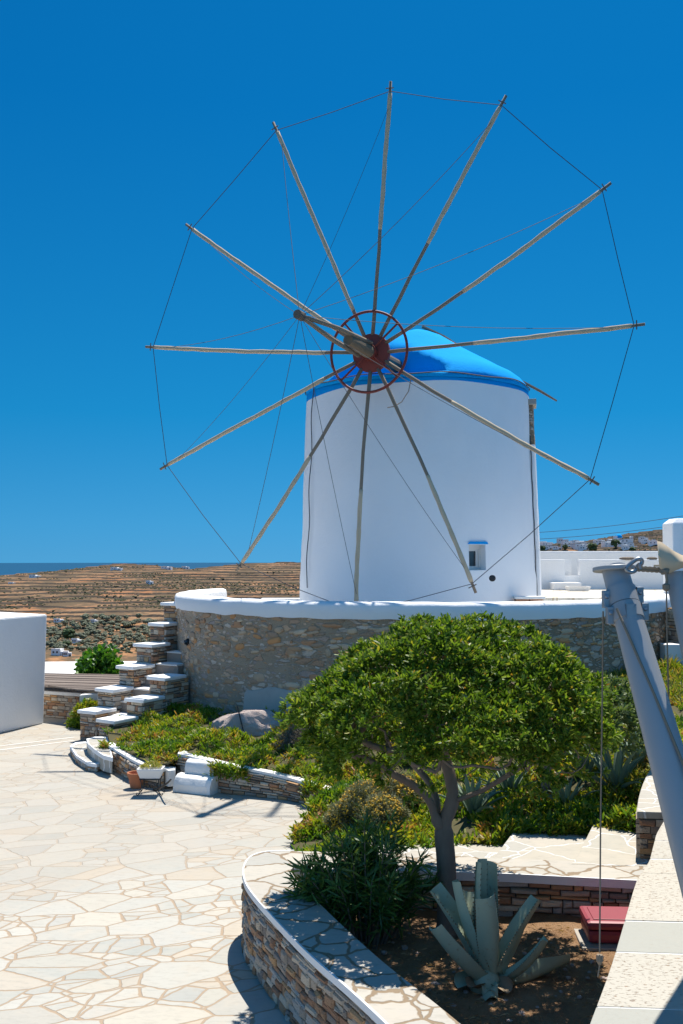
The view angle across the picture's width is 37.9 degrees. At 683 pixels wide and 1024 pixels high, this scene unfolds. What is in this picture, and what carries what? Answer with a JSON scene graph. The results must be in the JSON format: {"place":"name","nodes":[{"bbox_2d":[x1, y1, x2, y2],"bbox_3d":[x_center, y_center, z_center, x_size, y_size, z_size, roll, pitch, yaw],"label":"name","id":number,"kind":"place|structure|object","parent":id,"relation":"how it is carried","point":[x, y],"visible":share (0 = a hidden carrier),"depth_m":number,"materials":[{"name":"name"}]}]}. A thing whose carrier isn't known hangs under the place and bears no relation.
{"place":"outdoors","nodes":[
{"label":"outdoors","id":0,"kind":"place"},
{"bbox_2d":[0,612,46,732],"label":"white building","id":1,"kind":"structure","parent":0,"point":[22,654],"depth_m":20.85,"materials":[{"name":"white paint"}]},
{"bbox_2d":[0,563,239,574],"bbox_3d":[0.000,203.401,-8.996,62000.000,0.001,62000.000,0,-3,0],"label":"sea","id":2,"kind":"structure","parent":0,"point":[10,568],"depth_m":21431.23,"materials":[{"name":"liquid"}]},
{"bbox_2d":[0,717,309,1023],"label":"plaza paving","id":3,"kind":"structure","parent":0,"point":[120,901],"depth_m":10.66,"materials":[{"name":"beige stone"}]},
{"bbox_2d":[2,737,72,745],"bbox_3d":[-6.006,4.450,19.240,1.782,0.001,0.040,2,-3,-38],"label":"paving band","id":4,"kind":"object","parent":3,"relation":"on","point":[37,741],"visible":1,"depth_m":19.32,"materials":[{"name":"white stone"}]},
{"bbox_2d":[2,740,74,749],"bbox_3d":[-5.888,4.434,18.866,1.769,0.001,0.040,2,-3,-40],"label":"paving band","id":5,"kind":"object","parent":3,"relation":"on","point":[35,745],"visible":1,"depth_m":18.91,"materials":[{"name":"white stone"}]},
{"bbox_2d":[43,687,95,718],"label":"stone wall","id":6,"kind":"structure","parent":3,"relation":"on","point":[60,703],"depth_m":22.13,"materials":[{"name":"brown stone"}]},
{"bbox_2d":[64,697,97,728],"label":"ice plant clump","id":7,"kind":"object","parent":3,"relation":"on","point":[74,722],"visible":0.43,"depth_m":20.88,"materials":[{"name":"green plant"}]},
{"bbox_2d":[44,673,119,726],"bbox_3d":[-6.059,5.228,22.644,2.733,2.754,3.327,0,-3,0],"label":"reed pergola","id":8,"kind":"object","parent":3,"relation":"on","point":[79,682],"visible":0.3,"depth_m":22.64,"materials":[{"name":"brown wood"}]},
{"bbox_2d":[77,602,176,740],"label":"stepped parapet","id":9,"kind":"structure","parent":3,"relation":"on","point":[156,648],"depth_m":20.49,"materials":[{"name":"stone"}]},
{"bbox_2d":[70,640,183,772],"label":"staircase","id":10,"kind":"structure","parent":3,"relation":"on","point":[87,755],"depth_m":17.87,"materials":[{"name":"stone"}]},
{"bbox_2d":[96,673,188,741],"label":"stepped parapet","id":11,"kind":"structure","parent":10,"relation":"on","point":[164,689],"depth_m":19.52,"materials":[{"name":"stone"}]},
{"bbox_2d":[127,770,142,788],"bbox_3d":[-3.194,4.168,15.473,0.280,0.240,0.280,0,-3,0],"label":"terracotta pot","id":12,"kind":"object","parent":3,"relation":"on","point":[134,780],"visible":0.64,"depth_m":15.38,"materials":[{"name":"orange ceramic"}]},
{"bbox_2d":[106,743,172,789],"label":"stone wall","id":13,"kind":"structure","parent":3,"relation":"on","point":[124,763],"depth_m":16.17,"materials":[{"name":"stone"}]},
{"bbox_2d":[136,776,164,795],"bbox_3d":[-2.881,4.137,15.041,0.414,0.253,0.236,0,-3,0],"label":"plant stand","id":14,"kind":"object","parent":3,"relation":"on","point":[150,784],"visible":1,"depth_m":14.93,"materials":[{"name":"black metal"}]},
{"bbox_2d":[137,760,164,778],"bbox_3d":[-2.881,3.887,15.053,0.380,0.241,0.260,0,-3,0],"label":"planter trough","id":15,"kind":"object","parent":14,"relation":"on","point":[154,770],"visible":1,"depth_m":14.95,"materials":[{"name":"white ceramic"}]},
{"bbox_2d":[153,779,171,790],"bbox_3d":[-2.683,4.095,14.944,0.060,0.342,0.839,1,-3,-28],"label":"garden hose","id":16,"kind":"object","parent":3,"relation":"on","point":[165,784],"visible":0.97,"depth_m":14.95,"materials":[{"name":"black rubber"}]},
{"bbox_2d":[165,765,175,786],"bbox_3d":[-2.688,4.116,15.539,0.205,0.250,0.422,1,-3,-20],"label":"capped stone","id":17,"kind":"object","parent":3,"relation":"on","point":[170,772],"visible":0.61,"depth_m":15.35,"materials":[{"name":"white stone"}]},
{"bbox_2d":[173,772,217,795],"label":"white stone block","id":18,"kind":"structure","parent":3,"relation":"on","point":[206,785],"depth_m":15.10,"materials":[{"name":"white stone"}]},
{"bbox_2d":[185,758,215,775],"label":"white stone block","id":19,"kind":"structure","parent":18,"relation":"on","point":[197,766],"depth_m":15.29,"materials":[{"name":"white stone"}]},
{"bbox_2d":[175,751,329,803],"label":"stone wall","id":20,"kind":"structure","parent":3,"relation":"on","point":[265,783],"depth_m":14.89,"materials":[{"name":"grey stone"}]},
{"bbox_2d":[241,850,459,1023],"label":"planter wall","id":21,"kind":"structure","parent":3,"relation":"on","point":[311,962],"depth_m":7.55,"materials":[{"name":"stone"}]},
{"bbox_2d":[345,908,615,1023],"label":"planter soil","id":22,"kind":"structure","parent":21,"relation":"in","point":[556,1010],"depth_m":7.82,"materials":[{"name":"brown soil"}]},
{"bbox_2d":[281,802,444,948],"bbox_3d":[0.191,3.123,8.630,1.471,1.174,1.144,0,-3,0],"label":"oleander","id":23,"kind":"object","parent":22,"relation":"on","point":[368,885],"visible":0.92,"depth_m":8.48,"materials":[{"name":"green plant"}]},
{"bbox_2d":[273,610,625,936],"bbox_3d":[0.921,2.290,8.781,3.028,2.846,2.958,0,-3,0],"label":"evergreen tree","id":24,"kind":"object","parent":22,"relation":"on","point":[353,692],"visible":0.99,"depth_m":8.05,"materials":[{"name":"green plant"}]},
{"bbox_2d":[381,933,606,1021],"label":"pebbles","id":25,"kind":"object","parent":22,"relation":"on","point":[524,953],"visible":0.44,"depth_m":7.76,"materials":[{"name":"brown stone"}]},
{"bbox_2d":[429,859,569,1000],"bbox_3d":[1.234,3.202,7.689,1.151,1.050,0.658,0,-3,0],"label":"agave","id":26,"kind":"object","parent":22,"relation":"on","point":[483,960],"visible":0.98,"depth_m":7.59,"materials":[{"name":"green plant"}]},
{"bbox_2d":[574,929,617,950],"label":"base slab","id":27,"kind":"structure","parent":22,"relation":"on","point":[583,941],"depth_m":8.43,"materials":[{"name":"concrete"}]},
{"bbox_2d":[579,906,628,942],"bbox_3d":[2.334,3.568,8.615,0.490,0.192,0.430,0,-3,3],"label":"red box","id":28,"kind":"object","parent":27,"relation":"on","point":[612,921],"visible":0.61,"depth_m":8.46,"materials":[{"name":"plastic"}]},
{"bbox_2d":[175,588,670,715],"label":"retaining wall","id":29,"kind":"structure","parent":3,"relation":"on","point":[242,654],"depth_m":18.25,"materials":[{"name":"stone"}]},
{"bbox_2d":[662,518,682,593],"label":"white pier","id":30,"kind":"structure","parent":29,"relation":"on","point":[673,534],"depth_m":22.01,"materials":[{"name":"white paint"}]},
{"bbox_2d":[294,851,645,916],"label":"planter back wall","id":31,"kind":"structure","parent":3,"relation":"on","point":[561,887],"depth_m":9.18,"materials":[{"name":"stone"}]},
{"bbox_2d":[378,824,649,865],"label":"garden steps","id":32,"kind":"structure","parent":3,"relation":"on","point":[618,847],"depth_m":10.36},
{"bbox_2d":[590,822,682,1023],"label":"boundary wall","id":33,"kind":"structure","parent":3,"relation":"on","point":[644,983],"depth_m":5.97,"materials":[{"name":"stone"}]},
{"bbox_2d":[668,571,682,658],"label":"steel mast","id":34,"kind":"object","parent":33,"relation":"on","point":[675,582],"visible":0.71,"depth_m":5.02,"materials":[{"name":"grey metal"}]},
{"bbox_2d":[654,541,682,573],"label":"canvas awning","id":35,"kind":"object","parent":34,"relation":"attached to","point":[670,559],"visible":0.98,"depth_m":5.04,"materials":[{"name":"beige fabric"}]},
{"bbox_2d":[636,769,663,858],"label":"boundary wall","id":36,"kind":"structure","parent":3,"relation":"on","point":[649,820],"depth_m":9.67,"materials":[{"name":"stone"}]},
{"bbox_2d":[107,711,348,786],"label":"garden soil","id":37,"kind":"structure","parent":0,"point":[112,735],"depth_m":16.24,"materials":[{"name":"brown soil"}]},
{"bbox_2d":[96,702,350,802],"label":"ice plants","id":38,"kind":"object","parent":37,"relation":"on","point":[175,740],"visible":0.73,"depth_m":16.19,"materials":[{"name":"green plant"}]},
{"bbox_2d":[211,709,283,735],"bbox_3d":[-1.515,3.959,17.343,1.531,1.028,0.829,0,-3,0],"label":"boulder","id":39,"kind":"object","parent":37,"relation":"on","point":[257,722],"visible":0.26,"depth_m":17.13,"materials":[{"name":"grey stone"}]},
{"bbox_2d":[237,706,243,730],"bbox_3d":[-1.730,3.535,17.035,0.023,0.414,0.213,2,-3,-39],"label":"iron rod","id":40,"kind":"object","parent":39,"relation":"on","point":[240,718],"visible":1,"depth_m":17.03,"materials":[{"name":"metal"}]},
{"bbox_2d":[272,717,309,753],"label":"dry shrub","id":41,"kind":"object","parent":37,"relation":"on","point":[291,738],"visible":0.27,"depth_m":16.14,"materials":[{"name":"grey plant"}]},
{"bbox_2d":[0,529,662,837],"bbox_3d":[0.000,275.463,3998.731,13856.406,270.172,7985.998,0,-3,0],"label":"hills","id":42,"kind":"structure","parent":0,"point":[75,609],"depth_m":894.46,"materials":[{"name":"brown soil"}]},
{"bbox_2d":[51,648,63,655],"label":"white house","id":43,"kind":"structure","parent":42,"relation":"on","point":[57,651],"depth_m":469.81,"materials":[{"name":"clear paint"}]},
{"bbox_2d":[53,618,63,621],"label":"white house","id":44,"kind":"structure","parent":42,"relation":"on","point":[58,620],"depth_m":675.36,"materials":[{"name":"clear paint"}]},
{"bbox_2d":[63,651,71,656],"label":"white house","id":45,"kind":"structure","parent":42,"relation":"on","point":[66,653],"depth_m":467.50,"materials":[{"name":"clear paint"}]},
{"bbox_2d":[62,628,74,639],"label":"green tree","id":46,"kind":"object","parent":42,"relation":"on","point":[68,633],"visible":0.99,"depth_m":573.90,"materials":[{"name":"green plant"}]},
{"bbox_2d":[71,638,79,642],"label":"white house","id":47,"kind":"structure","parent":42,"relation":"on","point":[74,640],"depth_m":541.56,"materials":[{"name":"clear paint"}]},
{"bbox_2d":[74,624,81,630],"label":"olive tree","id":48,"kind":"object","parent":42,"relation":"on","point":[77,627],"visible":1,"depth_m":628.25,"materials":[{"name":"green plant"}]},
{"bbox_2d":[79,646,86,650],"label":"olive tree","id":49,"kind":"object","parent":42,"relation":"on","point":[82,648],"visible":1,"depth_m":488.46,"materials":[{"name":"green plant"}]},
{"bbox_2d":[80,614,87,619],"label":"olive tree","id":50,"kind":"object","parent":42,"relation":"on","point":[84,616],"visible":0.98,"depth_m":680.38,"materials":[{"name":"green plant"}]},
{"bbox_2d":[45,661,136,692],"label":"house","id":51,"kind":"structure","parent":42,"relation":"on","point":[59,667],"depth_m":27.52,"materials":[{"name":"white paint"}]},
{"bbox_2d":[73,643,123,673],"bbox_3d":[-5.969,3.837,24.822,1.363,1.117,1.562,2,-3,-43],"label":"fig tree","id":52,"kind":"object","parent":51,"relation":"on","point":[100,659],"visible":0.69,"depth_m":24.56,"materials":[{"name":"green plant"}]},
{"bbox_2d":[107,620,114,624],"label":"olive tree","id":53,"kind":"object","parent":42,"relation":"on","point":[111,622],"visible":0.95,"depth_m":645.93,"materials":[{"name":"green plant"}]},
{"bbox_2d":[110,567,122,570],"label":"white house","id":54,"kind":"structure","parent":42,"relation":"on","point":[116,568],"depth_m":1144.53,"materials":[{"name":"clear paint"}]},
{"bbox_2d":[161,566,171,569],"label":"white house","id":55,"kind":"structure","parent":42,"relation":"on","point":[166,567],"depth_m":1212.43,"materials":[{"name":"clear paint"}]},
{"bbox_2d":[0,530,662,653],"bbox_3d":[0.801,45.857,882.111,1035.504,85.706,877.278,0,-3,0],"label":"scrub","id":56,"kind":"object","parent":42,"relation":"on","point":[158,603],"visible":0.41,"depth_m":889.04,"materials":[{"name":"brown plant"}]},
{"bbox_2d":[540,545,545,550],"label":"green tree","id":57,"kind":"object","parent":42,"relation":"on","point":[543,548],"visible":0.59,"depth_m":566.06,"materials":[{"name":"green plant"}]},
{"bbox_2d":[561,541,571,547],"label":"white house","id":58,"kind":"structure","parent":42,"relation":"on","point":[565,542],"depth_m":833.64,"materials":[{"name":"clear paint"}]},
{"bbox_2d":[572,543,584,549],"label":"white house","id":59,"kind":"structure","parent":42,"relation":"on","point":[575,546],"depth_m":769.54,"materials":[{"name":"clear paint"}]},
{"bbox_2d":[578,546,588,550],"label":"white house","id":60,"kind":"structure","parent":42,"relation":"on","point":[581,548],"depth_m":735.54,"materials":[{"name":"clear paint"}]},
{"bbox_2d":[587,543,597,550],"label":"green tree","id":61,"kind":"object","parent":42,"relation":"on","point":[592,546],"visible":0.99,"depth_m":612.06,"materials":[{"name":"green plant"}]},
{"bbox_2d":[548,534,661,545],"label":"power line","id":62,"kind":"object","parent":42,"relation":"on","point":[608,540],"visible":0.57,"depth_m":66.54,"materials":[{"name":"metal"}]},
{"bbox_2d":[601,541,609,546],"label":"white house","id":63,"kind":"structure","parent":42,"relation":"on","point":[603,544],"depth_m":767.69,"materials":[{"name":"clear paint"}]},
{"bbox_2d":[611,539,620,547],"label":"green tree","id":64,"kind":"object","parent":42,"relation":"on","point":[614,542],"visible":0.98,"depth_m":725.59,"materials":[{"name":"green plant"}]},
{"bbox_2d":[613,534,632,542],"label":"church","id":65,"kind":"structure","parent":42,"relation":"on","point":[618,536],"depth_m":801.80,"materials":[{"name":"white paint"}]},
{"bbox_2d":[617,542,633,546],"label":"white house","id":66,"kind":"structure","parent":42,"relation":"on","point":[618,545],"depth_m":751.98,"materials":[{"name":"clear paint"}]},
{"bbox_2d":[621,546,629,550],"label":"white house","id":67,"kind":"structure","parent":42,"relation":"on","point":[623,548],"depth_m":689.55,"materials":[{"name":"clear paint"}]},
{"bbox_2d":[638,536,647,542],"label":"white house","id":68,"kind":"structure","parent":42,"relation":"on","point":[640,538],"depth_m":805.85,"materials":[{"name":"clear paint"}]},
{"bbox_2d":[641,539,649,543],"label":"white house","id":69,"kind":"structure","parent":42,"relation":"on","point":[643,541],"depth_m":761.70,"materials":[{"name":"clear paint"}]},
{"bbox_2d":[648,541,662,546],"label":"white house","id":70,"kind":"structure","parent":42,"relation":"on","point":[651,543],"depth_m":734.24,"materials":[{"name":"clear paint"}]},
{"bbox_2d":[0,0,682,562],"label":"sky","id":71,"kind":"structure","parent":0,"point":[123,122],"materials":[{"name":"blue"}]},
{"bbox_2d":[292,671,682,848],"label":"hillside soil","id":72,"kind":"structure","parent":0,"point":[461,824],"depth_m":12.17,"materials":[{"name":"brown soil"}]},
{"bbox_2d":[322,800,360,830],"bbox_3d":[0.028,3.709,12.235,0.562,0.368,0.571,1,-3,-16],"label":"santolina","id":73,"kind":"object","parent":72,"relation":"on","point":[333,817],"visible":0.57,"depth_m":12.10,"materials":[{"name":"green plant"}]},
{"bbox_2d":[336,778,390,818],"bbox_3d":[0.333,3.466,12.153,0.819,0.481,0.843,0,-3,0],"label":"santolina","id":74,"kind":"object","parent":72,"relation":"on","point":[349,800],"visible":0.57,"depth_m":12.02,"materials":[{"name":"green plant"}]},
{"bbox_2d":[358,792,411,825],"bbox_3d":[0.489,3.491,11.776,0.645,0.396,0.667,2,-3,-34],"label":"santolina","id":75,"kind":"object","parent":72,"relation":"on","point":[375,805],"visible":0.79,"depth_m":11.63,"materials":[{"name":"yellow plant"}]},
{"bbox_2d":[377,771,424,807],"bbox_3d":[0.694,3.412,12.259,0.754,0.432,0.774,0,-3,0],"label":"santolina","id":76,"kind":"object","parent":72,"relation":"on","point":[394,785],"visible":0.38,"depth_m":12.08,"materials":[{"name":"green plant"}]},
{"bbox_2d":[438,764,506,814],"bbox_3d":[1.544,3.332,11.902,1.015,0.687,1.005,-2,-3,34],"label":"agave","id":77,"kind":"object","parent":72,"relation":"on","point":[474,803],"visible":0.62,"depth_m":11.79,"materials":[{"name":"green plant"}]},
{"bbox_2d":[284,658,682,851],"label":"ice plants","id":78,"kind":"object","parent":72,"relation":"on","point":[616,814],"visible":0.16,"depth_m":11.58,"materials":[{"name":"green plant"}]},
{"bbox_2d":[474,759,537,797],"bbox_3d":[2.122,3.359,12.479,0.852,0.529,0.805,2,-3,-39],"label":"agave","id":79,"kind":"object","parent":72,"relation":"on","point":[508,782],"visible":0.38,"depth_m":12.39,"materials":[{"name":"green plant"}]},
{"bbox_2d":[532,772,599,811],"bbox_3d":[2.628,3.283,11.725,0.705,0.472,0.846,2,-3,-38],"label":"agave","id":80,"kind":"object","parent":72,"relation":"on","point":[564,796],"visible":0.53,"depth_m":11.61,"materials":[{"name":"green plant"}]},
{"bbox_2d":[554,744,600,775],"bbox_3d":[3.043,3.114,12.440,0.898,0.541,0.796,0,-3,0],"label":"agave","id":81,"kind":"object","parent":72,"relation":"on","point":[590,767],"visible":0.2,"depth_m":12.40,"materials":[{"name":"green plant"}]},
{"bbox_2d":[490,671,677,792],"bbox_3d":[2.761,2.721,12.096,2.406,1.689,1.830,0,-3,0],"label":"evergreen tree","id":82,"kind":"object","parent":72,"relation":"on","point":[623,700],"visible":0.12,"depth_m":11.58,"materials":[{"name":"green plant"}]},
{"bbox_2d":[581,740,644,788],"bbox_3d":[3.291,3.015,11.921,0.914,0.741,1.095,2,-3,-42],"label":"agave","id":83,"kind":"object","parent":72,"relation":"on","point":[620,771],"visible":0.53,"depth_m":11.79,"materials":[{"name":"green plant"}]},
{"bbox_2d":[608,731,648,767],"bbox_3d":[3.925,3.024,12.841,1.064,0.650,0.898,0,-3,10],"label":"agave","id":84,"kind":"object","parent":72,"relation":"on","point":[644,753],"visible":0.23,"depth_m":12.79,"materials":[{"name":"green plant"}]},
{"bbox_2d":[593,654,682,801],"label":"dry ground cover","id":85,"kind":"object","parent":72,"relation":"on","point":[672,682],"visible":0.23,"depth_m":15.91,"materials":[{"name":"green plant"}]},
{"bbox_2d":[660,643,682,663],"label":"white step block","id":86,"kind":"structure","parent":72,"relation":"on","point":[673,649],"depth_m":19.35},
{"bbox_2d":[665,607,678,642],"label":"stone wall","id":87,"kind":"structure","parent":72,"relation":"on","point":[672,635],"depth_m":20.00,"materials":[{"name":"grey stone"}]},
{"bbox_2d":[565,586,590,590],"bbox_3d":[6.772,2.188,28.531,0.646,0.120,0.420,0,-3,0],"label":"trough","id":88,"kind":"object","parent":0,"point":[578,588],"visible":1,"depth_m":28.34,"materials":[{"name":"stone"}]},
{"bbox_2d":[542,589,662,600],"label":"terrace","id":89,"kind":"structure","parent":0,"point":[555,595],"depth_m":25.91,"materials":[{"name":"white concrete"}]},
{"bbox_2d":[549,582,580,589],"bbox_3d":[6.623,2.195,29.482,0.812,0.219,0.700,0,-3,0],"label":"white bench","id":90,"kind":"object","parent":89,"relation":"on","point":[557,585],"visible":0.76,"depth_m":29.14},
{"bbox_2d":[540,551,658,575],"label":"back wall","id":91,"kind":"structure","parent":89,"relation":"on","point":[574,557],"depth_m":33.97,"materials":[{"name":"white paint"}]},
{"bbox_2d":[540,560,662,588],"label":"terrace parapet","id":92,"kind":"structure","parent":89,"relation":"on","point":[555,570],"depth_m":29.95,"materials":[{"name":"white paint"}]},
{"bbox_2d":[545,527,660,538],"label":"power line","id":93,"kind":"object","parent":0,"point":[600,534],"visible":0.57,"depth_m":66.83,"materials":[{"name":"metal"}]},
{"bbox_2d":[539,516,680,532],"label":"power line","id":94,"kind":"object","parent":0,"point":[612,525],"visible":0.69,"depth_m":66.64,"materials":[{"name":"metal"}]},
{"bbox_2d":[619,557,633,559],"bbox_3d":[8.650,1.398,30.118,0.481,0.080,0.481,0,-3,0],"label":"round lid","id":95,"kind":"object","parent":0,"point":[626,558],"visible":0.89,"depth_m":29.93,"materials":[{"name":"white wood"}]},
{"bbox_2d":[592,562,682,897],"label":"steel mast","id":96,"kind":"object","parent":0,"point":[623,593],"visible":0.98,"depth_m":4.84,"materials":[{"name":"white metal"}]},
{"bbox_2d":[596,611,603,976],"bbox_3d":[1.338,1.452,5.160,0.057,1.871,0.034,1,-3,-19],"label":"hanging rope","id":97,"kind":"object","parent":96,"relation":"hanging from","point":[599,958],"visible":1,"depth_m":5.15,"materials":[{"name":"grey fabric"}]},
{"bbox_2d":[624,557,643,573],"bbox_3d":[1.518,0.277,5.154,0.105,0.091,0.044,0,-3,0],"label":"snap hook","id":98,"kind":"object","parent":96,"relation":"attached to","point":[631,563],"visible":1,"depth_m":5.16,"materials":[{"name":"metal"}]},
{"bbox_2d":[638,566,669,590],"bbox_3d":[1.613,0.340,5.103,0.085,0.126,0.180,2,-3,-40],"label":"lashing rope","id":99,"kind":"object","parent":98,"relation":"attached to","point":[666,585],"visible":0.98,"depth_m":5.04,"materials":[{"name":"grey fabric"}]},
{"bbox_2d":[666,591,668,696],"bbox_3d":[1.644,0.745,5.016,0.014,0.725,0.008,0,-3,0],"label":"hanging rope","id":100,"kind":"object","parent":99,"relation":"hanging from","point":[667,645],"visible":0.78,"depth_m":5.02,"materials":[{"name":"grey fabric"}]},
{"bbox_2d":[616,608,682,765],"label":"guy rope","id":101,"kind":"object","parent":96,"relation":"attached to","point":[651,688],"visible":1,"depth_m":4.84,"materials":[{"name":"grey fabric"}]},
{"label":"terrace floor","id":102,"kind":"structure","parent":0,"visible":0},
{"bbox_2d":[261,598,299,599],"bbox_3d":[-1.357,2.369,23.969,1.160,0.586,0.400,0,-3,0],"label":"white ledge","id":103,"kind":"object","parent":102,"relation":"on","point":[283,598],"visible":0.17,"depth_m":23.81,"materials":[{"name":"white paint"}]},
{"bbox_2d":[145,81,644,601],"bbox_3d":[0.570,-2.984,21.698,9.852,11.280,8.393,0,-3,0],"label":"windmill","id":104,"kind":"object","parent":102,"relation":"on","point":[419,463],"visible":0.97,"depth_m":20.66,"materials":[{"name":"white paint"}]},
{"bbox_2d":[469,545,480,569],"bbox_3d":[2.707,0.948,20.752,0.404,0.527,0.171,1,-3,-11],"label":"window","id":105,"kind":"structure","parent":104,"relation":"in","point":[474,550],"depth_m":20.77,"materials":[{"name":"white paint"}]},
{"bbox_2d":[513,596,545,601],"bbox_3d":[3.932,2.142,20.841,0.630,0.756,0.290,0,-3,0],"label":"brick stack","id":106,"kind":"object","parent":102,"relation":"on","point":[526,598],"visible":0.22,"depth_m":20.72,"materials":[{"name":"white paint"}]}
]}

